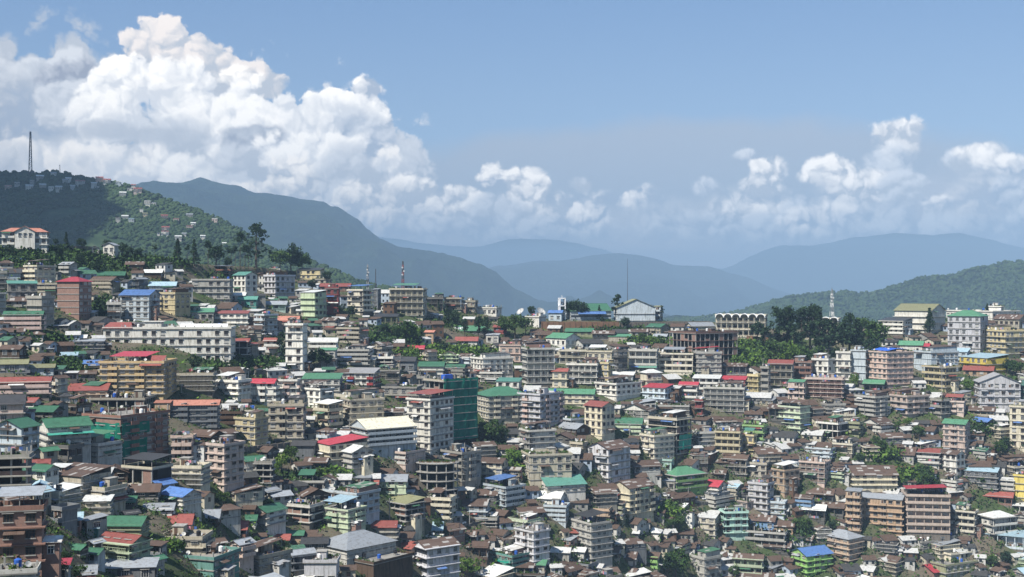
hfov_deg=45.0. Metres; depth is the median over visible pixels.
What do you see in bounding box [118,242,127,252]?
dark tree
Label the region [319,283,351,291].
tin roofed house
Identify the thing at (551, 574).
tin roofed house
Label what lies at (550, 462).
apartment building
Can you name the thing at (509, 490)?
apartment building
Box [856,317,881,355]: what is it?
broadleaf tree
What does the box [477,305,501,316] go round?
concrete house
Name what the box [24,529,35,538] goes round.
window
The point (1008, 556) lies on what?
dark tree
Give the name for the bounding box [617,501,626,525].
apartment building
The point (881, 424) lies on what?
tin roofed house
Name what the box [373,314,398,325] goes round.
tin roofed house
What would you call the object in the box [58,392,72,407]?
tin roofed house
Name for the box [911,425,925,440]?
broadleaf tree
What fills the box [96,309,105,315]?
dark tree
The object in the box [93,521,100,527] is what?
window
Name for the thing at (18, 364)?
tin roofed house
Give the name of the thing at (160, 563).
window
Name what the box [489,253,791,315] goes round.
mountain
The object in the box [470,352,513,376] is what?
apartment building
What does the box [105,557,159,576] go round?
tin roofed house
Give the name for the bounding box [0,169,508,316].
hill woodland
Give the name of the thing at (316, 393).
concrete house
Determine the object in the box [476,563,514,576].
tin roofed house
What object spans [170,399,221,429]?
apartment building
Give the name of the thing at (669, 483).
tin roofed house
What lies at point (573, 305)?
dark tree
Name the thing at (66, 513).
concrete house
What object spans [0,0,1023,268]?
sky
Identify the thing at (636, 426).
tin roofed house
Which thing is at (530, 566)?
concrete house
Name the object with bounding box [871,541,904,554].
tin roofed house
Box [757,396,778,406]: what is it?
tin roofed house
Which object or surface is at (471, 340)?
tin roofed house
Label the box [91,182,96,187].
hillside house
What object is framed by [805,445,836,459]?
concrete house
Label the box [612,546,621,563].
tin roofed house
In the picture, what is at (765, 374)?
apartment building
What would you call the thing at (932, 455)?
tin roofed house
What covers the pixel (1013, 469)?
concrete house
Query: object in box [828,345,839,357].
dark tree
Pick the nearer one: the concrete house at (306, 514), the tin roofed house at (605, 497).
the concrete house at (306, 514)
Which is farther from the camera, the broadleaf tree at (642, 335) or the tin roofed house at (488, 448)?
the broadleaf tree at (642, 335)
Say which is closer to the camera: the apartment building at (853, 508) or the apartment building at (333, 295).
the apartment building at (853, 508)
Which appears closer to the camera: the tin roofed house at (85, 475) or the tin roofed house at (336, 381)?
the tin roofed house at (85, 475)
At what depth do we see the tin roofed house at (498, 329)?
645.67 m
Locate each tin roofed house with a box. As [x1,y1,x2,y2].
[0,260,13,267]
[0,359,31,374]
[0,376,53,400]
[0,394,35,421]
[0,496,30,500]
[1,328,26,335]
[6,280,39,298]
[6,296,26,307]
[7,268,21,279]
[22,463,62,484]
[24,458,51,463]
[26,397,43,407]
[27,331,45,341]
[28,405,65,417]
[28,484,55,515]
[29,363,56,375]
[32,479,51,486]
[35,446,60,463]
[46,346,54,352]
[50,324,69,331]
[52,374,70,395]
[54,463,72,470]
[58,262,80,276]
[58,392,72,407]
[59,352,78,360]
[59,462,112,498]
[61,558,72,576]
[64,371,78,382]
[68,383,117,398]
[69,543,91,562]
[73,339,112,350]
[75,564,98,576]
[77,511,84,534]
[78,370,97,381]
[80,334,88,339]
[82,360,99,374]
[82,494,114,514]
[82,513,108,539]
[82,527,99,538]
[84,537,106,547]
[88,547,109,571]
[90,276,121,293]
[90,323,104,334]
[97,271,126,279]
[98,531,153,560]
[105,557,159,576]
[107,515,151,536]
[111,463,130,482]
[120,508,141,514]
[125,495,140,509]
[128,483,163,501]
[130,277,149,288]
[143,502,177,515]
[148,281,178,291]
[150,477,177,490]
[150,540,168,561]
[150,553,167,575]
[154,400,172,417]
[161,486,204,520]
[190,308,214,322]
[191,429,225,441]
[214,310,254,326]
[214,503,243,535]
[215,537,228,545]
[218,428,238,439]
[229,536,256,575]
[231,483,263,512]
[233,292,247,301]
[235,338,251,356]
[237,296,258,308]
[239,325,262,341]
[240,520,250,537]
[244,454,266,471]
[244,514,258,528]
[250,342,259,357]
[255,445,278,458]
[256,502,288,535]
[259,572,283,576]
[263,338,281,356]
[265,486,281,499]
[266,301,289,312]
[269,490,293,514]
[274,534,291,543]
[277,316,300,331]
[286,530,305,543]
[290,440,317,458]
[291,547,316,576]
[294,574,315,576]
[296,268,323,280]
[296,486,329,503]
[300,536,328,549]
[301,373,347,392]
[303,457,330,470]
[307,337,339,352]
[315,434,366,466]
[316,427,338,439]
[318,473,337,487]
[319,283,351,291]
[319,348,338,367]
[320,317,344,329]
[327,529,398,564]
[341,367,380,387]
[352,474,371,481]
[371,341,392,355]
[371,520,401,539]
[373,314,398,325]
[384,408,404,416]
[394,356,417,372]
[401,541,415,559]
[405,345,425,352]
[417,361,451,376]
[419,349,438,360]
[424,330,436,343]
[431,521,444,533]
[439,351,459,363]
[443,523,466,544]
[445,364,467,375]
[453,325,492,336]
[455,337,478,346]
[458,353,475,366]
[461,498,491,521]
[467,441,497,457]
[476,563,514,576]
[477,489,497,506]
[486,333,500,343]
[493,325,506,333]
[496,377,522,390]
[496,531,514,546]
[506,466,522,482]
[513,505,545,520]
[521,338,539,345]
[535,559,548,571]
[537,490,565,503]
[541,474,586,501]
[545,332,580,348]
[545,572,563,576]
[547,310,563,320]
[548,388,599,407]
[549,546,572,561]
[551,368,574,387]
[555,431,576,446]
[555,558,583,576]
[559,421,590,435]
[560,535,577,547]
[564,328,594,336]
[570,528,578,538]
[571,547,587,561]
[576,567,599,576]
[589,487,618,512]
[591,330,615,339]
[599,566,620,574]
[608,334,631,341]
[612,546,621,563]
[613,299,655,321]
[613,371,634,380]
[615,417,648,437]
[621,402,656,423]
[623,551,638,567]
[624,537,646,564]
[625,567,651,576]
[627,567,637,572]
[630,329,649,335]
[630,398,655,413]
[630,459,661,484]
[631,528,640,537]
[637,364,658,369]
[639,369,662,387]
[640,383,677,401]
[646,323,669,335]
[646,551,662,571]
[650,527,662,542]
[651,571,666,576]
[653,334,668,339]
[661,478,675,491]
[665,466,708,494]
[665,491,696,506]
[675,503,694,527]
[675,540,690,556]
[678,381,703,400]
[686,322,715,329]
[689,451,708,472]
[692,374,723,389]
[710,416,738,428]
[710,469,727,480]
[714,459,737,474]
[720,454,751,479]
[721,362,748,375]
[722,375,747,385]
[725,483,744,500]
[731,571,774,576]
[732,552,765,573]
[748,514,777,529]
[751,447,786,464]
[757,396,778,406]
[763,541,792,557]
[765,564,782,573]
[767,403,791,425]
[767,520,794,535]
[799,504,827,524]
[803,534,815,545]
[805,488,835,502]
[810,406,824,415]
[813,524,831,543]
[818,501,844,518]
[828,466,850,486]
[832,408,854,420]
[844,573,864,576]
[848,465,898,492]
[861,444,880,460]
[862,379,886,391]
[864,417,895,434]
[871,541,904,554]
[876,554,904,576]
[877,432,905,444]
[897,340,924,350]
[898,447,917,465]
[913,440,936,448]
[915,343,931,349]
[915,448,941,469]
[921,564,939,576]
[929,538,960,558]
[952,390,970,404]
[957,348,970,361]
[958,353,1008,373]
[962,365,995,376]
[966,405,996,417]
[972,417,993,425]
[972,447,995,461]
[978,510,1017,539]
[983,491,1014,509]
[984,530,1023,552]
[993,314,1023,328]
[998,477,1015,491]
[1011,512,1023,528]
[1011,567,1023,576]
[1012,502,1023,512]
[1017,552,1023,566]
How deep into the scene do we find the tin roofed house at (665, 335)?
640.21 m
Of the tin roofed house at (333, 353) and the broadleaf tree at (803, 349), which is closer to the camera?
the tin roofed house at (333, 353)
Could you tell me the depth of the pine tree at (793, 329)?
607.62 m
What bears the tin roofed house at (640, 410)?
on the hillside
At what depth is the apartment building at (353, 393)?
453.92 m
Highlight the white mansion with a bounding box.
[0,226,49,254]
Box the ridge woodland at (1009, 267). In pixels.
[611,259,1023,328]
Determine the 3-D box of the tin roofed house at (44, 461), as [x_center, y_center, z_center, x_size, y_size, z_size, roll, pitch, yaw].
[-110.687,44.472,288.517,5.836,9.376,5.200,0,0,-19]
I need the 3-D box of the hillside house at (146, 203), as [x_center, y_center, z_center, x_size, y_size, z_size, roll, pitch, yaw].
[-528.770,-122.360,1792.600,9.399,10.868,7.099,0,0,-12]
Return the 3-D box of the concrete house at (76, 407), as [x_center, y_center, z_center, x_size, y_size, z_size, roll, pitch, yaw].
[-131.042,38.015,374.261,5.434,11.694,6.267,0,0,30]
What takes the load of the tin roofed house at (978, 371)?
on the hillside
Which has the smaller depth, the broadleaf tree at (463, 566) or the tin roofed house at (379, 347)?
the broadleaf tree at (463, 566)
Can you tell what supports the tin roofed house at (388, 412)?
on the hillside
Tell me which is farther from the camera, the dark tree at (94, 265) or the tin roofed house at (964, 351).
the tin roofed house at (964, 351)
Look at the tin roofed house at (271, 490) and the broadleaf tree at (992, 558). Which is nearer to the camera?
the tin roofed house at (271, 490)
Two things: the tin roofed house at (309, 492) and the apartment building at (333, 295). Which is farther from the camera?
the apartment building at (333, 295)
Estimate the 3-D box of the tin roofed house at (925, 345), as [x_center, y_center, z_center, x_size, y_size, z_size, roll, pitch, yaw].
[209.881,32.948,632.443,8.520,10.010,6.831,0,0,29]
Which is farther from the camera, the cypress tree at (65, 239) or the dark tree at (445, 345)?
the dark tree at (445, 345)
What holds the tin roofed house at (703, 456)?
on the hillside
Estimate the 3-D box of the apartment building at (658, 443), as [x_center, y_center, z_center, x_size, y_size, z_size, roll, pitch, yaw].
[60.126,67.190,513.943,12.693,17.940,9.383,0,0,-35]
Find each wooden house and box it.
[0,345,28,358]
[124,261,145,270]
[144,269,164,280]
[167,513,196,525]
[202,509,222,528]
[220,404,245,427]
[465,530,477,540]
[465,540,491,565]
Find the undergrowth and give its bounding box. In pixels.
[0,242,1023,576]
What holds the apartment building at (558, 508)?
on the hillside
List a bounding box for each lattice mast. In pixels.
[366,264,368,288]
[401,261,404,287]
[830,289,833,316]
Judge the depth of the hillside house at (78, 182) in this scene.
1845.12 m
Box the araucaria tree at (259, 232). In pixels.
[240,222,273,272]
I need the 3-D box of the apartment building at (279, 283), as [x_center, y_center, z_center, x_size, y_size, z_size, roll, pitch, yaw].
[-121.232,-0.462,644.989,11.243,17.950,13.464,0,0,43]
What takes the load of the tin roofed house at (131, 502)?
on the hillside
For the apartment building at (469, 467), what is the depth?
452.86 m
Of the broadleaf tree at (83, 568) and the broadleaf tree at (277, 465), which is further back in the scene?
the broadleaf tree at (277, 465)
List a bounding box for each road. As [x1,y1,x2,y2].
[464,521,480,525]
[565,498,712,504]
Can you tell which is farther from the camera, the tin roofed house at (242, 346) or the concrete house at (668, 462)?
the concrete house at (668, 462)
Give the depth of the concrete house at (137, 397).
397.11 m
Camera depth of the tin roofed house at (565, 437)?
496.22 m
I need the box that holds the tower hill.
[0,172,335,275]
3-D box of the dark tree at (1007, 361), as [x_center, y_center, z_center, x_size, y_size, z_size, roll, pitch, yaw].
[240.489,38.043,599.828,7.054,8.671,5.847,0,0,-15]
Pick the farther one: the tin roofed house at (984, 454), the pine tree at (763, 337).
the pine tree at (763, 337)
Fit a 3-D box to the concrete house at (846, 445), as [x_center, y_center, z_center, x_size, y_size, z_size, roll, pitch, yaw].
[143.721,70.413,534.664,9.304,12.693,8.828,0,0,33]
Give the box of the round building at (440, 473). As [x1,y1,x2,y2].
[415,459,459,506]
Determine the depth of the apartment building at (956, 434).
536.26 m
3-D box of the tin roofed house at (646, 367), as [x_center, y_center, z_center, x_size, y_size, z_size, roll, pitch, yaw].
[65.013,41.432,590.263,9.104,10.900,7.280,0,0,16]
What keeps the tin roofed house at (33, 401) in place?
on the hillside
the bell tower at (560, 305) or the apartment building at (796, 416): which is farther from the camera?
the bell tower at (560, 305)
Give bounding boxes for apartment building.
[0,268,8,290]
[0,290,6,313]
[0,443,35,487]
[0,485,63,576]
[2,311,45,332]
[22,259,56,282]
[24,292,55,326]
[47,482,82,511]
[55,277,92,319]
[82,403,169,464]
[91,429,124,464]
[97,351,178,399]
[102,321,236,364]
[106,299,124,321]
[119,289,160,320]
[159,288,190,315]
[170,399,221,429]
[170,431,206,461]
[170,456,212,490]
[176,367,217,397]
[191,277,233,301]
[205,434,245,495]
[233,272,257,295]
[233,409,269,445]
[251,378,279,405]
[253,311,278,335]
[253,457,275,486]
[263,271,295,296]
[267,395,306,441]
[277,374,305,400]
[284,317,311,370]
[298,290,327,318]
[313,399,343,428]
[322,481,380,523]
[322,494,366,533]
[325,283,340,314]
[334,387,382,414]
[335,321,369,346]
[337,344,375,367]
[340,392,384,424]
[340,444,374,475]
[345,415,417,460]
[346,284,373,315]
[353,548,413,576]
[371,288,381,309]
[380,474,414,495]
[386,494,425,539]
[388,283,427,319]
[405,389,454,455]
[413,535,461,576]
[423,374,477,444]
[426,487,456,522]
[439,443,481,488]
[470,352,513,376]
[477,386,521,424]
[481,457,508,481]
[482,473,525,509]
[514,521,550,564]
[517,387,564,426]
[518,420,555,449]
[519,341,555,386]
[520,447,572,487]
[543,498,569,527]
[565,357,602,385]
[569,509,613,566]
[583,400,616,440]
[587,439,631,482]
[597,359,615,380]
[611,347,628,371]
[615,477,655,521]
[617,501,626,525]
[628,346,658,373]
[639,427,674,464]
[646,409,692,459]
[654,305,662,321]
[658,347,695,376]
[668,328,738,361]
[688,547,722,576]
[693,346,721,374]
[695,510,721,538]
[703,381,749,416]
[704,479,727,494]
[714,423,748,454]
[718,505,748,540]
[746,475,774,514]
[747,372,760,391]
[760,364,772,391]
[767,359,794,387]
[771,460,800,499]
[777,399,811,433]
[787,379,806,398]
[790,545,833,576]
[794,355,813,378]
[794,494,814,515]
[799,455,830,487]
[804,373,845,400]
[811,353,835,375]
[823,529,864,562]
[835,348,856,381]
[845,487,862,534]
[850,345,868,379]
[854,390,888,417]
[862,492,904,535]
[867,346,913,388]
[878,317,912,337]
[889,388,930,417]
[893,303,946,333]
[898,484,950,541]
[913,345,958,371]
[921,363,959,392]
[940,448,965,477]
[942,418,971,458]
[947,310,988,352]
[953,501,983,539]
[963,467,999,491]
[973,372,1020,411]
[985,324,1023,358]
[1009,399,1023,451]
[1013,469,1023,500]
[1018,379,1023,398]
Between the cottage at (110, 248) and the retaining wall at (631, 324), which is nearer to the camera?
the cottage at (110, 248)
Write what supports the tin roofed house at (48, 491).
on the hillside
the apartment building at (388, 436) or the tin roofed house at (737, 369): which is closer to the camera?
the apartment building at (388, 436)
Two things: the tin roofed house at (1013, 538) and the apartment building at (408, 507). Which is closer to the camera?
the apartment building at (408, 507)
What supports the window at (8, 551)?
in the apartment building at (23, 525)
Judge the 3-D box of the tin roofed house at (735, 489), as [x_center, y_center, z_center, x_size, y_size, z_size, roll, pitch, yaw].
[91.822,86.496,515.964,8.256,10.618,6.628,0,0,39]
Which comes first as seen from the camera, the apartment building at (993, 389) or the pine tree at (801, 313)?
the apartment building at (993, 389)
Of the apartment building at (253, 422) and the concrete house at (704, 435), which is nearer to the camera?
the apartment building at (253, 422)
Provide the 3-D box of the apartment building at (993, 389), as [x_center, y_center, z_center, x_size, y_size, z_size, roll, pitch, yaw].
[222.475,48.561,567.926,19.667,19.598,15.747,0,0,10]
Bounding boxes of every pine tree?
[461,318,468,336]
[473,316,483,336]
[481,316,491,339]
[611,294,623,310]
[759,327,770,346]
[766,306,789,349]
[777,305,796,342]
[787,326,801,359]
[791,306,810,344]
[805,305,820,349]
[806,303,823,347]
[809,314,830,345]
[819,319,835,354]
[842,312,860,350]
[847,319,864,346]
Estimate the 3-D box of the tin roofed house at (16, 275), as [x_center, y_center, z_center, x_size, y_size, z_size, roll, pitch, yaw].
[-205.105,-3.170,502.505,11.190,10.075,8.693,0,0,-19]
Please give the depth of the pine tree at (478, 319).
630.61 m
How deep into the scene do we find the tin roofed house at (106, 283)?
535.25 m
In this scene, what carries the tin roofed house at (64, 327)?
on the hillside
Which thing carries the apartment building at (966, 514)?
on the hillside
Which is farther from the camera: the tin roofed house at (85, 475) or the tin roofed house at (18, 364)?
the tin roofed house at (18, 364)
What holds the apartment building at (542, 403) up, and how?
on the hillside
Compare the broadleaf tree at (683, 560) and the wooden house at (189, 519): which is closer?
the wooden house at (189, 519)
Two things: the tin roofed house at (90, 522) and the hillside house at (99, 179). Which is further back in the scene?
the hillside house at (99, 179)
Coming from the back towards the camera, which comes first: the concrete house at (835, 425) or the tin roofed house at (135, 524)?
the concrete house at (835, 425)
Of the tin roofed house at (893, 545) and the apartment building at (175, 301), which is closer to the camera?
the tin roofed house at (893, 545)
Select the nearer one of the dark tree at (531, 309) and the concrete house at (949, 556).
the concrete house at (949, 556)
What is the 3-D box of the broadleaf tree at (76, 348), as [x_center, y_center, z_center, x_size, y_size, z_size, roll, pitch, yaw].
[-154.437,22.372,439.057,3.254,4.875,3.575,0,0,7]
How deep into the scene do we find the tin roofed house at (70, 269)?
533.85 m
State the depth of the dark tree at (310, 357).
505.67 m
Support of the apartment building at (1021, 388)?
on the hillside
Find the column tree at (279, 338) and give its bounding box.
[276,327,285,360]
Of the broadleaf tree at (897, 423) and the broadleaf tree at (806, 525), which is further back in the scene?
the broadleaf tree at (897, 423)
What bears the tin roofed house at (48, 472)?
on the hillside
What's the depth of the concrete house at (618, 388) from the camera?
554.02 m
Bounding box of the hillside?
[0,245,1023,576]
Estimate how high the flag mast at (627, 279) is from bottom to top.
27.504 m
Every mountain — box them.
[136,177,669,317]
[379,237,723,268]
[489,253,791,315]
[664,262,1023,327]
[720,233,1023,294]
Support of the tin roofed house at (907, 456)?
on the hillside
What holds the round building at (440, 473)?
on the hillside
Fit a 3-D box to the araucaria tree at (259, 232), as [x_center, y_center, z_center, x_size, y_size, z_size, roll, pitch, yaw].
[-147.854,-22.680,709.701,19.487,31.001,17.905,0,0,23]
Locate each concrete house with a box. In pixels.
[0,557,40,576]
[37,279,56,297]
[46,439,84,462]
[49,502,79,535]
[67,394,92,415]
[87,476,128,514]
[88,390,156,407]
[115,404,148,408]
[120,319,144,326]
[121,452,172,483]
[162,523,220,554]
[178,546,240,576]
[213,372,251,401]
[216,265,233,278]
[239,405,257,414]
[254,536,292,576]
[286,495,324,529]
[298,469,326,489]
[301,379,334,407]
[303,549,340,576]
[315,277,332,282]
[371,352,400,372]
[379,364,401,383]
[381,382,424,403]
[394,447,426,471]
[398,371,428,388]
[426,531,443,538]
[427,293,445,312]
[445,295,466,312]
[461,298,480,313]
[474,512,498,528]
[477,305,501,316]
[479,367,505,384]
[490,544,529,572]
[499,339,523,362]
[508,512,540,530]
[513,561,545,576]
[525,312,546,327]
[559,345,587,363]
[561,413,584,423]
[569,438,587,452]
[578,555,597,570]
[586,345,613,366]
[589,504,617,523]
[594,375,641,401]
[598,567,621,576]
[656,399,689,419]
[661,454,675,470]
[692,426,714,446]
[694,396,705,416]
[703,490,734,509]
[736,497,753,510]
[742,417,768,443]
[742,427,762,453]
[745,525,787,551]
[746,457,772,478]
[768,495,787,519]
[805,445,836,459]
[815,415,847,442]
[821,397,845,415]
[832,435,857,458]
[847,417,864,437]
[901,386,929,393]
[917,537,937,550]
[922,553,977,576]
[929,396,950,419]
[937,549,978,561]
[940,472,963,490]
[940,528,958,540]
[945,394,966,417]
[946,308,1020,319]
[988,423,1009,441]
[988,566,1009,576]
[989,303,1004,310]
[1005,458,1023,477]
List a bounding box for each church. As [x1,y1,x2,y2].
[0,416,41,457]
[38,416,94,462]
[566,303,611,319]
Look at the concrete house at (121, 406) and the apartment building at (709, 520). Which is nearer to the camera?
the concrete house at (121, 406)
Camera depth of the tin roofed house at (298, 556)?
336.32 m
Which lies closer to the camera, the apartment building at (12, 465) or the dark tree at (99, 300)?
the apartment building at (12, 465)
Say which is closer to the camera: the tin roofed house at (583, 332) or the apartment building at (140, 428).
the apartment building at (140, 428)
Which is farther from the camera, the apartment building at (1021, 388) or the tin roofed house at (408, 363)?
the apartment building at (1021, 388)
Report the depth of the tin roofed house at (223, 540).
298.93 m
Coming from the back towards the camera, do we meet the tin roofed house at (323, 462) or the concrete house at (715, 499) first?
the concrete house at (715, 499)
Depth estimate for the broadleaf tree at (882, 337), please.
621.75 m
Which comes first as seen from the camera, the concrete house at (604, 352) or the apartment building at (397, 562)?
the apartment building at (397, 562)
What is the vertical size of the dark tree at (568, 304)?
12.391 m
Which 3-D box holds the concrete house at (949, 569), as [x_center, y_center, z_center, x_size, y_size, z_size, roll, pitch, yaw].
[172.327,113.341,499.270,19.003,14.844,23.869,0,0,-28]
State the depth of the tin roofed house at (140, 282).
542.00 m
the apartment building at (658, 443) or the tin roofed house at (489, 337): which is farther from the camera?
the tin roofed house at (489, 337)
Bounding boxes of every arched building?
[715,313,767,337]
[805,317,840,342]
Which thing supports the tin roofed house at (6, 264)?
on the hillside
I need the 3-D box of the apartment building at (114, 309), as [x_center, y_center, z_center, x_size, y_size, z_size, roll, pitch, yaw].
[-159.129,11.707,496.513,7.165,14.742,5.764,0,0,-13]
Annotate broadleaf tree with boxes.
[73,345,81,350]
[74,565,87,573]
[218,491,229,500]
[263,498,273,504]
[268,249,291,270]
[274,461,280,473]
[275,451,290,468]
[283,445,298,465]
[293,251,311,267]
[391,325,403,337]
[400,320,414,336]
[408,324,420,342]
[434,518,443,526]
[459,557,471,576]
[465,557,481,576]
[478,422,491,439]
[481,418,501,440]
[495,315,512,336]
[504,314,524,337]
[504,445,522,460]
[520,317,534,335]
[638,333,647,339]
[650,335,657,342]
[656,335,664,340]
[663,518,675,527]
[663,547,689,576]
[673,514,686,530]
[728,564,739,575]
[759,339,789,358]
[773,340,799,359]
[791,517,805,528]
[792,343,809,358]
[800,518,813,531]
[806,350,815,359]
[810,345,827,356]
[849,373,858,383]
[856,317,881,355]
[863,323,889,348]
[870,435,879,442]
[876,439,887,450]
[891,421,900,429]
[903,416,912,425]
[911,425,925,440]
[915,469,935,488]
[950,557,958,562]
[960,378,973,387]
[986,555,999,566]
[992,439,1007,457]
[1005,360,1017,375]
[1012,361,1023,374]
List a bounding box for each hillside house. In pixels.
[25,184,33,189]
[36,175,43,181]
[55,186,62,192]
[75,180,84,185]
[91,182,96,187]
[95,176,103,182]
[103,179,110,184]
[133,188,141,194]
[144,201,150,206]
[161,226,169,230]
[161,231,168,236]
[175,235,181,241]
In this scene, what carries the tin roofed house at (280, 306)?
on the hillside
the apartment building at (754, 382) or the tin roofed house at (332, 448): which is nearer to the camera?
the tin roofed house at (332, 448)
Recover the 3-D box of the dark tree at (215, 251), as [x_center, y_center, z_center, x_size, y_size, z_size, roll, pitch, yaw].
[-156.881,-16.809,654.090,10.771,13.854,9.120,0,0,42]
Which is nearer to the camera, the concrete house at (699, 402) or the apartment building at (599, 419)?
the apartment building at (599, 419)
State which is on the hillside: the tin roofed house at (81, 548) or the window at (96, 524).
the tin roofed house at (81, 548)
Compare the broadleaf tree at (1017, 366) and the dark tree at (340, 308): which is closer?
the broadleaf tree at (1017, 366)
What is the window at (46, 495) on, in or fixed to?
in the tin roofed house at (48, 491)
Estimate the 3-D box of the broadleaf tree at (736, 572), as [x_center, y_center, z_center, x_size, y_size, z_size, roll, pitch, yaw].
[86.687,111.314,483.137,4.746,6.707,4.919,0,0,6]
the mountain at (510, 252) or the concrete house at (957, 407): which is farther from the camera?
the mountain at (510, 252)
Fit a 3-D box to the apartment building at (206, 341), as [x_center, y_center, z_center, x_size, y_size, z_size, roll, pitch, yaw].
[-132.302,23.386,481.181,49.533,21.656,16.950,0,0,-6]
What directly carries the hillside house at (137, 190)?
on the tower hill
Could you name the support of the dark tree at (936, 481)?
on the hillside
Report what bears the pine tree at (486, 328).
on the hillside
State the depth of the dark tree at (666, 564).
466.47 m
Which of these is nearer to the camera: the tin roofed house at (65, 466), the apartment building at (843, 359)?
the tin roofed house at (65, 466)
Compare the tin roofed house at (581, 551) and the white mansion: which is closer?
the tin roofed house at (581, 551)
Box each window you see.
[0,405,6,410]
[0,414,6,420]
[2,513,13,523]
[2,530,13,540]
[2,547,13,556]
[9,365,14,370]
[24,512,36,522]
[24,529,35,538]
[24,545,36,555]
[36,472,42,476]
[44,492,49,498]
[46,471,50,476]
[46,545,54,554]
[48,451,53,456]
[53,469,58,475]
[63,449,69,455]
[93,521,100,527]
[117,473,123,477]
[120,569,129,575]
[140,569,148,576]
[151,546,157,551]
[158,560,163,566]
[206,545,210,551]
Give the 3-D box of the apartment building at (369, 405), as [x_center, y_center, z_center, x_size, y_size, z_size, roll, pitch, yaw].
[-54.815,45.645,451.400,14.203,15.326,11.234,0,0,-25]
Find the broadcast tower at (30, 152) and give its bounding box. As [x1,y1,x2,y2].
[28,132,31,172]
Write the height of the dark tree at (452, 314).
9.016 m
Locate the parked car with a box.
[272,438,284,442]
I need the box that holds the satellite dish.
[537,308,544,313]
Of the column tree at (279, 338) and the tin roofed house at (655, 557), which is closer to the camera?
the tin roofed house at (655, 557)
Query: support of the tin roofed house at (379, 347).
on the hillside
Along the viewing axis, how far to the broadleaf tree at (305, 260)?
753.28 m
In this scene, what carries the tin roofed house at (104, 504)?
on the hillside
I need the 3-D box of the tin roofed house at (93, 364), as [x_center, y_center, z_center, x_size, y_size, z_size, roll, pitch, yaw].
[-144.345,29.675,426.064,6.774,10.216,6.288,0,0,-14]
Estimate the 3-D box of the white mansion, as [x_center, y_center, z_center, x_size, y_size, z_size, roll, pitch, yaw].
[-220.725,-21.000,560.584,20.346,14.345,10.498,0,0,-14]
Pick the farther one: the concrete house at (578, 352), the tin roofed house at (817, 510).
the concrete house at (578, 352)
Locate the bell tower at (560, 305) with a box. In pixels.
[558,298,565,319]
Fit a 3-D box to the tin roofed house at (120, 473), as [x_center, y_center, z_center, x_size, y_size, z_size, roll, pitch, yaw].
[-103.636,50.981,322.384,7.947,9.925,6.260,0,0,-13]
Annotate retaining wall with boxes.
[54,245,91,251]
[244,446,250,452]
[250,439,314,451]
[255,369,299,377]
[541,321,618,329]
[569,501,597,508]
[620,321,709,328]
[747,336,767,340]
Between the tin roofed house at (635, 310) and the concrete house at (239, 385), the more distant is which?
the tin roofed house at (635, 310)
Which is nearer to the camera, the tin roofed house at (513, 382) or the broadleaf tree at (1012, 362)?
the tin roofed house at (513, 382)
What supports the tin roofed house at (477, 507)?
on the hillside
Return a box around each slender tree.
[203,239,211,266]
[229,248,235,267]
[232,231,245,269]
[232,245,239,267]
[241,245,248,251]
[246,244,252,268]
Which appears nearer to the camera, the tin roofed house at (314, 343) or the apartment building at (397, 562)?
the apartment building at (397, 562)
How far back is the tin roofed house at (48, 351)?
430.70 m
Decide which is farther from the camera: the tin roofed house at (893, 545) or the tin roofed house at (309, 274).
the tin roofed house at (309, 274)
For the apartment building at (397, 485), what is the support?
on the hillside
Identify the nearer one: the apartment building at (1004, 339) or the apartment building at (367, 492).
the apartment building at (367, 492)
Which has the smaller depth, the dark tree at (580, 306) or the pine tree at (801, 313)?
the pine tree at (801, 313)
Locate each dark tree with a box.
[4,244,14,251]
[54,245,63,253]
[61,549,72,557]
[61,558,68,570]
[75,254,84,261]
[76,238,86,245]
[90,262,100,269]
[94,299,103,305]
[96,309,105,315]
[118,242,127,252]
[124,246,133,254]
[134,247,142,254]
[187,354,201,367]
[206,244,224,267]
[212,491,220,503]
[223,257,231,268]
[277,537,290,547]
[285,242,303,274]
[307,278,317,289]
[307,349,316,361]
[311,347,327,367]
[322,271,331,282]
[323,353,332,366]
[337,304,344,313]
[346,305,358,317]
[380,323,388,331]
[438,342,448,349]
[450,310,460,322]
[495,423,509,441]
[527,306,535,313]
[561,304,568,312]
[566,300,576,310]
[568,300,580,309]
[571,298,585,311]
[577,302,589,311]
[620,317,629,325]
[660,554,672,576]
[748,320,764,339]
[825,317,862,347]
[827,520,837,530]
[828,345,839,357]
[855,454,863,460]
[861,335,882,353]
[918,465,934,479]
[929,477,940,488]
[999,550,1011,560]
[1000,436,1013,451]
[1002,358,1011,373]
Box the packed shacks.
[0,263,1023,576]
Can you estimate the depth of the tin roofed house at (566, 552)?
434.83 m
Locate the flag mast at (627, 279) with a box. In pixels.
[627,259,627,300]
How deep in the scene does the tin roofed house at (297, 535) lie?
359.38 m
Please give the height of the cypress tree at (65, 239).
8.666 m
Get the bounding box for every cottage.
[92,245,99,252]
[102,242,119,256]
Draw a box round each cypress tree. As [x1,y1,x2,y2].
[64,232,69,245]
[172,238,182,259]
[190,239,200,262]
[442,306,450,322]
[922,308,935,332]
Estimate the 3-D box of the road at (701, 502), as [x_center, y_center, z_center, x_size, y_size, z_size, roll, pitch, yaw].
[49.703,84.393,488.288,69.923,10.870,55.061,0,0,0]
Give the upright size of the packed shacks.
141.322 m
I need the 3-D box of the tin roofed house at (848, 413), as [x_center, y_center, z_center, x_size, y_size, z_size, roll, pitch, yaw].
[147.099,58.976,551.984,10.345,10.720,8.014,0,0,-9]

